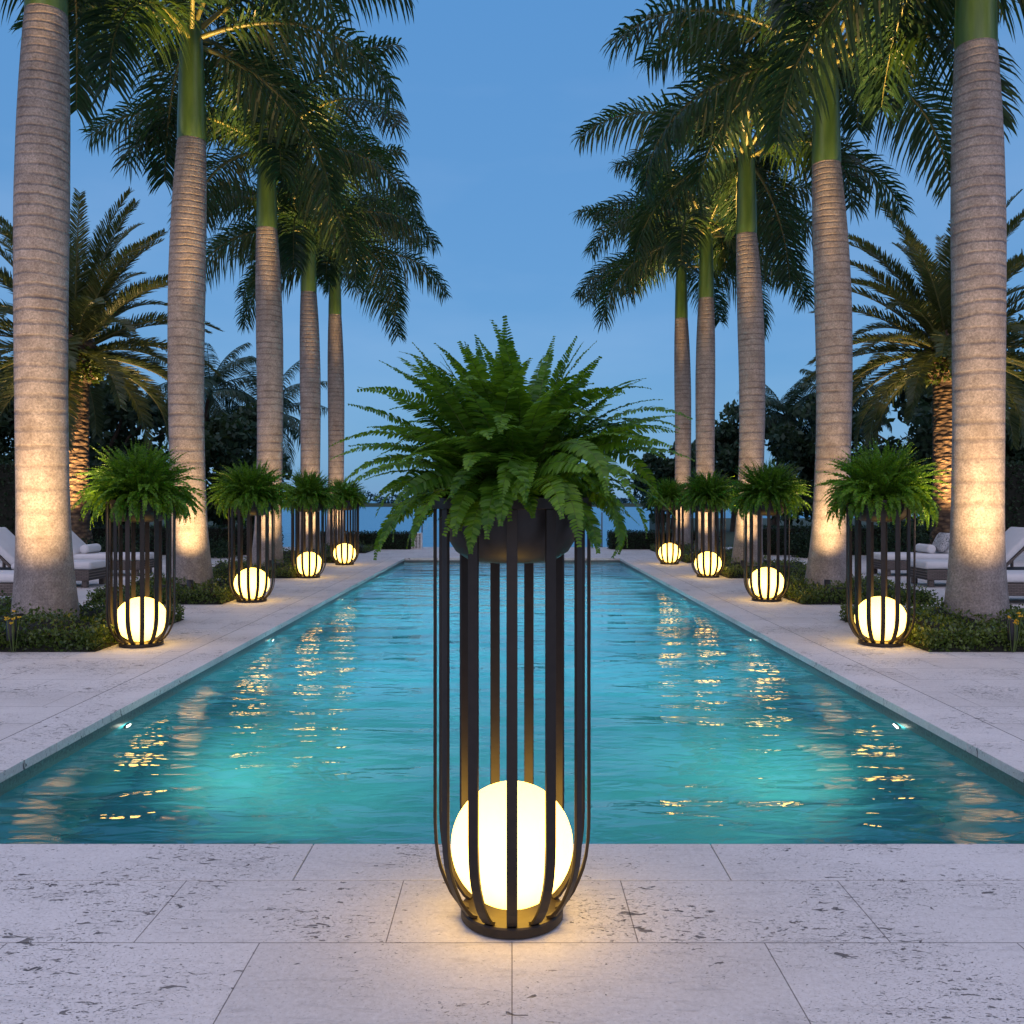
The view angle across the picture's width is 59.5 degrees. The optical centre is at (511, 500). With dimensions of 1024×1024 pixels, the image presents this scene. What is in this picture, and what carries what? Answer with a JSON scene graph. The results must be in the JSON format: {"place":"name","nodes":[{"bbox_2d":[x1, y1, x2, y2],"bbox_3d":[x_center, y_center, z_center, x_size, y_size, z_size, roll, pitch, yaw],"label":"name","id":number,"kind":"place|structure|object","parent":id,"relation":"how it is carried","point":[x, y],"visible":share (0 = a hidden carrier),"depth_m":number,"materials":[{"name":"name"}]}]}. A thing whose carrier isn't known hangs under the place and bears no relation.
{"place":"outdoors","nodes":[
{"label":"outdoors","id":0,"kind":"place"},
{"bbox_2d":[4,610,20,651],"bbox_3d":[-4.567,1.189,8.168,0.154,0.383,0.101,0,0,21],"label":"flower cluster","id":1,"kind":"object","parent":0,"point":[13,619],"visible":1,"depth_m":8.18,"materials":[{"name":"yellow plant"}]},
{"bbox_2d":[411,533,422,548],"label":"breeze block pillar","id":2,"kind":"structure","parent":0,"point":[418,542],"depth_m":26.06,"materials":[{"name":"white paint"}]},
{"bbox_2d":[359,503,651,506],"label":"shore","id":3,"kind":"structure","parent":0,"point":[391,505],"depth_m":416.76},
{"bbox_2d":[285,490,647,502],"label":"woods","id":4,"kind":"object","parent":3,"relation":"on","point":[623,500],"visible":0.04,"depth_m":431.02,"materials":[{"name":"green plant"}]},
{"bbox_2d":[0,518,1023,740],"bbox_3d":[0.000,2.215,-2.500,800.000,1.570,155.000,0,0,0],"label":"garden ground","id":5,"kind":"structure","parent":0,"point":[729,538],"depth_m":48.43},
{"bbox_2d":[0,460,108,535],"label":"clipped hedge","id":6,"kind":"object","parent":5,"relation":"on","point":[7,495],"visible":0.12,"depth_m":25.03,"materials":[{"name":"green plant"}]},
{"bbox_2d":[0,354,128,462],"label":"garden tree","id":7,"kind":"object","parent":5,"relation":"on","point":[7,426],"visible":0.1,"depth_m":32.51,"materials":[{"name":"green plant"}]},
{"bbox_2d":[9,368,168,526],"bbox_3d":[-13.953,-1.504,31.312,5.719,6.348,4.864,0,0,10],"label":"garden tree","id":8,"kind":"object","parent":5,"relation":"on","point":[114,416],"visible":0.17,"depth_m":30.78,"materials":[{"name":"green plant"}]},
{"bbox_2d":[91,524,283,554],"bbox_3d":[-8.847,1.018,23.666,5.506,0.875,1.175,0,0,0],"label":"clipped hedge","id":9,"kind":"object","parent":5,"relation":"on","point":[217,532],"visible":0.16,"depth_m":23.23,"materials":[{"name":"green plant"}]},
{"bbox_2d":[187,580,192,589],"bbox_3d":[-4.490,1.244,12.500,0.086,0.288,0.086,0,0,0],"label":"uplight","id":10,"kind":"object","parent":5,"relation":"on","point":[189,582],"visible":0.5,"depth_m":12.46,"materials":[{"name":"brown metal"}]},
{"bbox_2d":[144,342,286,443],"bbox_3d":[-13.247,-2.957,40.065,5.692,8.718,5.753,0,0,-39],"label":"coconut palm","id":11,"kind":"object","parent":5,"relation":"on","point":[211,404],"visible":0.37,"depth_m":39.70,"materials":[{"name":"green plant"}]},
{"bbox_2d":[204,402,292,525],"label":"garden tree","id":12,"kind":"object","parent":5,"relation":"on","point":[229,438],"visible":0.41,"depth_m":34.11,"materials":[{"name":"green plant"}]},
{"bbox_2d":[206,356,327,525],"bbox_3d":[-10.926,-2.617,39.865,6.507,8.041,6.249,0,0,0],"label":"coconut palm","id":13,"kind":"object","parent":5,"relation":"on","point":[292,424],"visible":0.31,"depth_m":39.37,"materials":[{"name":"green plant"}]},
{"bbox_2d":[0,547,1023,1023],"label":"pool deck","id":14,"kind":"structure","parent":5,"relation":"on","point":[422,953],"depth_m":2.86,"materials":[{"name":"stone"}]},
{"bbox_2d":[0,570,13,595],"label":"sun lounger","id":15,"kind":"object","parent":14,"relation":"on","point":[6,580],"visible":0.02,"depth_m":12.11,"materials":[{"name":"fabric"}]},
{"bbox_2d":[6,620,16,651],"bbox_3d":[-4.620,1.244,8.270,0.086,0.288,0.086,0,0,0],"label":"uplight","id":16,"kind":"object","parent":14,"relation":"on","point":[10,627],"visible":0.64,"depth_m":8.24,"materials":[{"name":"brown"}]},
{"bbox_2d":[0,527,105,587],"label":"sun lounger","id":17,"kind":"object","parent":14,"relation":"on","point":[86,571],"visible":0.54,"depth_m":14.54,"materials":[{"name":"white fabric cushions"},{"name":"metal"}]},
{"bbox_2d":[0,589,185,651],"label":"shrub bed","id":18,"kind":"object","parent":14,"relation":"on","point":[88,630],"visible":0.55,"depth_m":8.50,"materials":[{"name":"plant"}]},
{"bbox_2d":[0,187,222,543],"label":"date palm","id":19,"kind":"object","parent":14,"relation":"on","point":[90,362],"visible":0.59,"depth_m":21.49,"materials":[{"name":"green plant"}]},
{"bbox_2d":[72,531,153,575],"bbox_3d":[-7.890,0.917,16.970,2.020,0.959,0.740,0,0,0],"label":"sun lounger","id":20,"kind":"object","parent":14,"relation":"on","point":[77,542],"visible":0.27,"depth_m":16.63,"materials":[{"name":"fabric"}]},
{"bbox_2d":[80,543,100,553],"bbox_3d":[-7.980,0.900,16.970,0.170,0.170,0.520,0,0,0],"label":"rolled towel","id":21,"kind":"object","parent":20,"relation":"on","point":[90,548],"visible":1,"depth_m":16.83,"materials":[{"name":"white fabric"}]},
{"bbox_2d":[81,532,153,551],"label":"garden shrub","id":22,"kind":"object","parent":14,"relation":"on","point":[103,547],"visible":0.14,"depth_m":21.08,"materials":[{"name":"green plant"}]},
{"bbox_2d":[105,500,175,647],"bbox_3d":[-3.600,0.691,8.700,0.638,1.410,0.638,0,0,0],"label":"planter lantern","id":23,"kind":"object","parent":14,"relation":"on","point":[143,620],"visible":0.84,"depth_m":8.54,"materials":[{"name":"brown metal"}]},
{"bbox_2d":[71,439,208,529],"bbox_3d":[-3.593,-0.164,8.684,1.229,0.882,1.240,0,0,-26],"label":"boston fern","id":24,"kind":"object","parent":23,"relation":"in","point":[138,476],"visible":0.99,"depth_m":8.47,"materials":[{"name":"green plant"}]},
{"bbox_2d":[86,572,236,603],"bbox_3d":[-4.830,1.236,13.218,1.902,0.401,2.324,0,0,0],"label":"shrub bed","id":25,"kind":"object","parent":14,"relation":"on","point":[217,591],"visible":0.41,"depth_m":12.19,"materials":[{"name":"plant"}]},
{"bbox_2d":[11,0,355,619],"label":"royal palm","id":26,"kind":"object","parent":14,"relation":"on","point":[44,573],"visible":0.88,"depth_m":9.40,"materials":[{"name":"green plant"}]},
{"bbox_2d":[0,0,417,586],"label":"royal palm","id":27,"kind":"object","parent":14,"relation":"on","point":[188,22],"visible":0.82,"depth_m":13.23,"materials":[{"name":"green plant"}]},
{"bbox_2d":[209,538,243,557],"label":"garden shrub","id":28,"kind":"object","parent":14,"relation":"on","point":[218,548],"visible":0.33,"depth_m":22.11,"materials":[{"name":"green plant"}]},
{"bbox_2d":[228,500,274,602],"bbox_3d":[-3.630,0.691,12.500,0.638,1.410,0.638,0,0,-7],"label":"planter lantern","id":29,"kind":"object","parent":14,"relation":"on","point":[249,584],"visible":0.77,"depth_m":12.32,"materials":[{"name":"brown metal"}]},
{"bbox_2d":[205,457,299,522],"bbox_3d":[-3.607,-0.139,12.493,1.312,0.944,1.269,0,0,15],"label":"boston fern","id":30,"kind":"object","parent":29,"relation":"in","point":[247,484],"visible":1,"depth_m":12.27,"materials":[{"name":"green plant"}]},
{"bbox_2d":[76,0,427,566],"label":"royal palm","id":31,"kind":"object","parent":14,"relation":"on","point":[269,320],"visible":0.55,"depth_m":17.37,"materials":[{"name":"green plant"}]},
{"bbox_2d":[212,556,297,577],"bbox_3d":[-4.837,1.234,17.316,1.896,0.378,2.320,0,0,0],"label":"shrub bed","id":32,"kind":"object","parent":14,"relation":"on","point":[284,569],"visible":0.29,"depth_m":16.34,"materials":[{"name":"plant"}]},
{"bbox_2d":[291,500,325,577],"bbox_3d":[-3.720,0.691,16.400,0.638,1.410,0.638,0,0,-15],"label":"planter lantern","id":33,"kind":"object","parent":14,"relation":"on","point":[309,564],"visible":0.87,"depth_m":16.23,"materials":[{"name":"brown metal"}]},
{"bbox_2d":[279,467,343,515],"bbox_3d":[-3.753,-0.175,16.393,1.296,0.909,1.249,0,0,30],"label":"boston fern","id":34,"kind":"object","parent":33,"relation":"in","point":[311,489],"visible":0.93,"depth_m":16.18,"materials":[{"name":"green plant"}]},
{"bbox_2d":[283,546,335,562],"bbox_3d":[-4.834,1.244,21.318,1.906,0.378,2.317,0,0,0],"label":"shrub bed","id":35,"kind":"object","parent":14,"relation":"on","point":[286,554],"visible":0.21,"depth_m":20.43,"materials":[{"name":"plant"}]},
{"bbox_2d":[206,126,443,552],"bbox_3d":[-4.927,-3.739,21.578,6.310,10.378,5.990,0,0,17],"label":"royal palm","id":36,"kind":"object","parent":14,"relation":"on","point":[301,257],"visible":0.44,"depth_m":21.28,"materials":[{"name":"green plant"}]},
{"bbox_2d":[207,181,452,544],"bbox_3d":[-5.053,-3.776,25.264,6.265,10.452,6.387,0,0,16],"label":"royal palm","id":37,"kind":"object","parent":14,"relation":"on","point":[331,284],"visible":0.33,"depth_m":25.16,"materials":[{"name":"green plant"}]},
{"bbox_2d":[330,500,358,564],"bbox_3d":[-3.680,0.691,19.700,0.638,1.410,0.638,0,0,-22],"label":"planter lantern","id":38,"kind":"object","parent":14,"relation":"on","point":[344,553],"visible":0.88,"depth_m":19.54,"materials":[{"name":"brown metal"}]},
{"bbox_2d":[328,478,371,510],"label":"boston fern","id":39,"kind":"object","parent":38,"relation":"in","point":[352,493],"visible":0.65,"depth_m":19.51,"materials":[{"name":"green plant"}]},
{"bbox_2d":[324,540,373,552],"bbox_3d":[-4.828,1.236,24.752,1.892,0.377,1.582,0,0,0],"label":"shrub bed","id":40,"kind":"object","parent":14,"relation":"on","point":[365,549],"visible":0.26,"depth_m":24.36,"materials":[{"name":"plant"}]},
{"bbox_2d":[320,530,411,549],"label":"clipped hedge","id":41,"kind":"object","parent":14,"relation":"on","point":[400,542],"visible":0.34,"depth_m":25.93,"materials":[{"name":"green plant"}]},
{"bbox_2d":[0,557,1023,879],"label":"pool coping","id":42,"kind":"object","parent":14,"relation":"on","point":[24,749],"visible":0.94,"depth_m":3.59,"materials":[{"name":"stone"}]},
{"bbox_2d":[432,496,591,939],"bbox_3d":[0.000,0.691,3.020,0.536,1.410,0.536,0,0,0],"label":"planter lantern","id":43,"kind":"object","parent":14,"relation":"on","point":[511,860],"visible":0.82,"depth_m":2.87,"materials":[{"name":"brown metal"}]},
{"bbox_2d":[329,315,694,559],"bbox_3d":[-0.011,-0.188,3.016,1.187,0.782,1.196,0,0,0],"label":"boston fern","id":44,"kind":"object","parent":43,"relation":"in","point":[500,442],"visible":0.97,"depth_m":2.77,"materials":[{"name":"green plant"}]},
{"bbox_2d":[421,512,602,546],"bbox_3d":[-0.001,0.869,27.100,5.475,1.057,0.036,0,0,0],"label":"glass balustrade","id":45,"kind":"object","parent":14,"relation":"on","point":[427,529],"visible":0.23,"depth_m":27.09,"materials":[{"name":"glass"}]},
{"bbox_2d":[655,500,683,564],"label":"planter lantern","id":46,"kind":"object","parent":14,"relation":"on","point":[668,553],"visible":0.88,"depth_m":19.74,"materials":[{"name":"brown metal"}]},
{"bbox_2d":[645,476,688,513],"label":"boston fern","id":47,"kind":"object","parent":46,"relation":"in","point":[667,491],"visible":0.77,"depth_m":19.69,"materials":[{"name":"green plant"}]},
{"bbox_2d":[570,188,790,544],"bbox_3d":[4.854,-3.781,25.410,6.636,10.462,6.484,0,0,0],"label":"royal palm","id":48,"kind":"object","parent":14,"relation":"on","point":[682,382],"visible":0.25,"depth_m":25.12,"materials":[{"name":"green plant"}]},
{"bbox_2d":[649,540,726,551],"bbox_3d":[4.831,1.247,24.741,1.900,0.374,1.577,0,0,0],"label":"shrub bed","id":49,"kind":"object","parent":14,"relation":"on","point":[652,548],"visible":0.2,"depth_m":24.60,"materials":[{"name":"plant"}]},
{"bbox_2d":[582,131,813,552],"bbox_3d":[4.729,-3.585,21.322,6.264,10.070,6.371,0,0,0],"label":"royal palm","id":50,"kind":"object","parent":14,"relation":"on","point":[704,236],"visible":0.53,"depth_m":21.33,"materials":[{"name":"green plant"}]},
{"bbox_2d":[691,500,725,577],"bbox_3d":[3.610,0.691,16.500,0.638,1.410,0.638,0,0,-45],"label":"planter lantern","id":51,"kind":"object","parent":14,"relation":"on","point":[709,564],"visible":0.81,"depth_m":16.31,"materials":[{"name":"brown metal"}]},
{"bbox_2d":[671,469,739,514],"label":"boston fern","id":52,"kind":"object","parent":51,"relation":"in","point":[702,490],"visible":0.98,"depth_m":16.26,"materials":[{"name":"green plant"}]},
{"bbox_2d":[678,545,766,562],"bbox_3d":[4.836,1.234,21.321,1.909,0.399,2.323,0,0,0],"label":"shrub bed","id":53,"kind":"object","parent":14,"relation":"on","point":[686,557],"visible":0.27,"depth_m":20.56,"materials":[{"name":"plant"}]},
{"bbox_2d":[570,0,916,565],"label":"royal palm","id":54,"kind":"object","parent":14,"relation":"on","point":[742,224],"visible":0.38,"depth_m":17.40,"materials":[{"name":"green plant"}]},
{"bbox_2d":[720,555,806,577],"bbox_3d":[4.837,1.239,17.311,1.915,0.377,2.315,0,0,0],"label":"shrub bed","id":55,"kind":"object","parent":14,"relation":"on","point":[732,570],"visible":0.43,"depth_m":16.46,"materials":[{"name":"plant"}]},
{"bbox_2d":[743,500,789,601],"bbox_3d":[3.580,0.691,12.600,0.638,1.410,0.638,0,0,-37],"label":"planter lantern","id":56,"kind":"object","parent":14,"relation":"on","point":[767,583],"visible":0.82,"depth_m":12.40,"materials":[{"name":"brown metal"}]},
{"bbox_2d":[719,457,813,520],"bbox_3d":[3.598,-0.175,12.628,1.296,0.909,1.249,0,0,-15],"label":"boston fern","id":57,"kind":"object","parent":56,"relation":"in","point":[773,485],"visible":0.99,"depth_m":12.38,"materials":[{"name":"green plant"}]},
{"bbox_2d":[599,0,1023,588],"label":"royal palm","id":58,"kind":"object","parent":14,"relation":"on","point":[833,344],"visible":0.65,"depth_m":13.25,"materials":[{"name":"green plant"}]},
{"bbox_2d":[781,524,854,557],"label":"garden shrub","id":59,"kind":"object","parent":14,"relation":"on","point":[805,541],"visible":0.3,"depth_m":22.20,"materials":[{"name":"green plant"}]},
{"bbox_2d":[656,0,1010,622],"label":"royal palm","id":60,"kind":"object","parent":14,"relation":"on","point":[976,582],"visible":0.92,"depth_m":9.44,"materials":[{"name":"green plant"}]},
{"bbox_2d":[777,572,938,604],"bbox_3d":[4.833,1.232,13.216,1.918,0.399,2.326,0,0,0],"label":"shrub bed","id":61,"kind":"object","parent":14,"relation":"on","point":[799,591],"visible":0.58,"depth_m":12.23,"materials":[{"name":"plant"}]},
{"bbox_2d":[846,500,915,646],"bbox_3d":[3.600,0.691,8.750,0.638,1.410,0.638,0,0,-30],"label":"planter lantern","id":62,"kind":"object","parent":14,"relation":"on","point":[883,620],"visible":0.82,"depth_m":8.56,"materials":[{"name":"brown metal"}]},
{"bbox_2d":[814,438,954,533],"bbox_3d":[3.579,-0.139,8.738,1.312,0.944,1.269,0,0,-30],"label":"boston fern","id":63,"kind":"object","parent":62,"relation":"in","point":[878,479],"visible":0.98,"depth_m":8.53,"materials":[{"name":"green plant"}]},
{"bbox_2d":[861,519,932,551],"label":"garden shrub","id":64,"kind":"object","parent":14,"relation":"on","point":[923,538],"visible":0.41,"depth_m":21.24,"materials":[{"name":"green plant"}]},
{"bbox_2d":[874,545,948,575],"bbox_3d":[7.890,0.917,16.970,2.020,0.959,0.740,0,0,0],"label":"sun lounger","id":65,"kind":"object","parent":14,"relation":"on","point":[891,559],"visible":0.21,"depth_m":16.62,"materials":[{"name":"fabric"}]},
{"bbox_2d":[916,543,935,553],"bbox_3d":[7.840,0.900,17.000,0.170,0.170,0.520,0,0,0],"label":"rolled towel","id":66,"kind":"object","parent":65,"relation":"on","point":[926,548],"visible":0.94,"depth_m":16.84,"materials":[{"name":"white fabric"}]},
{"bbox_2d":[932,532,949,551],"bbox_3d":[8.080,0.775,16.860,0.251,0.353,0.400,0,0,-6],"label":"throw pillow","id":67,"kind":"object","parent":65,"relation":"on","point":[941,541],"visible":0.87,"depth_m":16.74,"materials":[{"name":"fabric"}]},
{"bbox_2d":[838,595,1023,651],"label":"shrub bed","id":68,"kind":"object","parent":14,"relation":"on","point":[937,628],"visible":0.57,"depth_m":8.49,"materials":[{"name":"plant"}]},
{"bbox_2d":[1007,612,1022,651],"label":"flower cluster","id":69,"kind":"object","parent":68,"relation":"in","point":[1016,621],"visible":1,"depth_m":8.17,"materials":[{"name":"yellow plant"}]},
{"bbox_2d":[911,527,1023,586],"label":"sun lounger","id":70,"kind":"object","parent":14,"relation":"on","point":[930,571],"visible":0.34,"depth_m":14.57,"materials":[{"name":"white cushion fabric"},{"name":"painted metal"}]},
{"bbox_2d":[1007,620,1017,651],"bbox_3d":[4.620,1.244,8.270,0.086,0.288,0.086,0,0,0],"label":"uplight","id":71,"kind":"object","parent":14,"relation":"on","point":[1011,633],"visible":0.76,"depth_m":8.24,"materials":[{"name":"brown"}]},
{"bbox_2d":[1007,570,1023,595],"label":"sun lounger","id":72,"kind":"object","parent":14,"relation":"on","point":[1015,579],"visible":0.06,"depth_m":12.11,"materials":[{"name":"fabric"}]},
{"bbox_2d":[0,560,1023,790],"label":"pool basin","id":73,"kind":"object","parent":5,"relation":"in","point":[106,727],"visible":0.15,"depth_m":6.55,"materials":[{"name":"tile"}]},
{"bbox_2d":[0,562,1023,845],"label":"pool water","id":74,"kind":"structure","parent":73,"relation":"in","point":[318,728],"depth_m":5.43,"materials":[{"name":"teal liquid"}]},
{"bbox_2d":[628,441,694,529],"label":"garden tree","id":75,"kind":"object","parent":5,"relation":"on","point":[662,467],"visible":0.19,"depth_m":45.27,"materials":[{"name":"green plant"}]},
{"bbox_2d":[606,529,719,549],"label":"clipped hedge","id":76,"kind":"object","parent":5,"relation":"on","point":[637,540],"visible":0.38,"depth_m":25.93,"materials":[{"name":"green plant"}]},
{"bbox_2d":[691,399,777,531],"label":"garden tree","id":77,"kind":"object","parent":5,"relation":"on","point":[726,446],"visible":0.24,"depth_m":40.88,"materials":[{"name":"green plant"}]},
{"bbox_2d":[729,376,815,525],"bbox_3d":[12.095,-2.145,40.076,4.589,7.097,4.973,0,0,0],"label":"coconut palm","id":78,"kind":"object","parent":5,"relation":"on","point":[776,403],"visible":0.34,"depth_m":39.44,"materials":[{"name":"green plant"}]},
{"bbox_2d":[765,392,861,524],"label":"garden tree","id":79,"kind":"object","parent":5,"relation":"on","point":[801,455],"visible":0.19,"depth_m":37.38,"materials":[{"name":"green plant"}]},
{"bbox_2d":[824,580,830,589],"bbox_3d":[4.400,1.244,12.500,0.086,0.288,0.086,0,0,0],"label":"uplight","id":80,"kind":"object","parent":5,"relation":"on","point":[827,582],"visible":0.52,"depth_m":12.46,"materials":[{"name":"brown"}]},
{"bbox_2d":[785,368,895,444],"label":"coconut palm","id":81,"kind":"object","parent":5,"relation":"on","point":[858,402],"visible":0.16,"depth_m":37.87,"materials":[{"name":"green plant"}]},
{"bbox_2d":[762,523,930,554],"bbox_3d":[8.851,1.015,23.671,5.486,0.901,1.167,0,0,0],"label":"clipped hedge","id":82,"kind":"object","parent":5,"relation":"on","point":[877,529],"visible":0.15,"depth_m":23.23,"materials":[{"name":"green plant"}]},
{"bbox_2d":[802,189,1023,544],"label":"date palm","id":83,"kind":"object","parent":5,"relation":"on","point":[929,364],"visible":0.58,"depth_m":21.68,"materials":[{"name":"green plant"}]},
{"bbox_2d":[852,368,1023,526],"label":"garden tree","id":84,"kind":"object","parent":5,"relation":"on","point":[923,445],"visible":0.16,"depth_m":31.96,"materials":[{"name":"green plant"}]},
{"bbox_2d":[900,310,1023,462],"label":"garden tree","id":85,"kind":"object","parent":5,"relation":"on","point":[1014,454],"visible":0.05,"depth_m":33.66,"materials":[{"name":"green plant"}]},
{"bbox_2d":[920,460,1023,531],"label":"clipped hedge","id":86,"kind":"object","parent":5,"relation":"on","point":[1014,494],"visible":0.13,"depth_m":25.03,"materials":[{"name":"green plant"}]},
{"bbox_2d":[0,0,1023,500],"label":"sky","id":87,"kind":"structure","parent":0,"point":[495,93],"materials":[{"name":"blue"}]},
{"bbox_2d":[282,501,918,546],"bbox_3d":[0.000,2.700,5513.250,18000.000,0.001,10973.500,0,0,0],"label":"sea","id":88,"kind":"structure","parent":0,"point":[369,521],"depth_m":124.34,"materials":[{"name":"blue liquid"}]}
]}

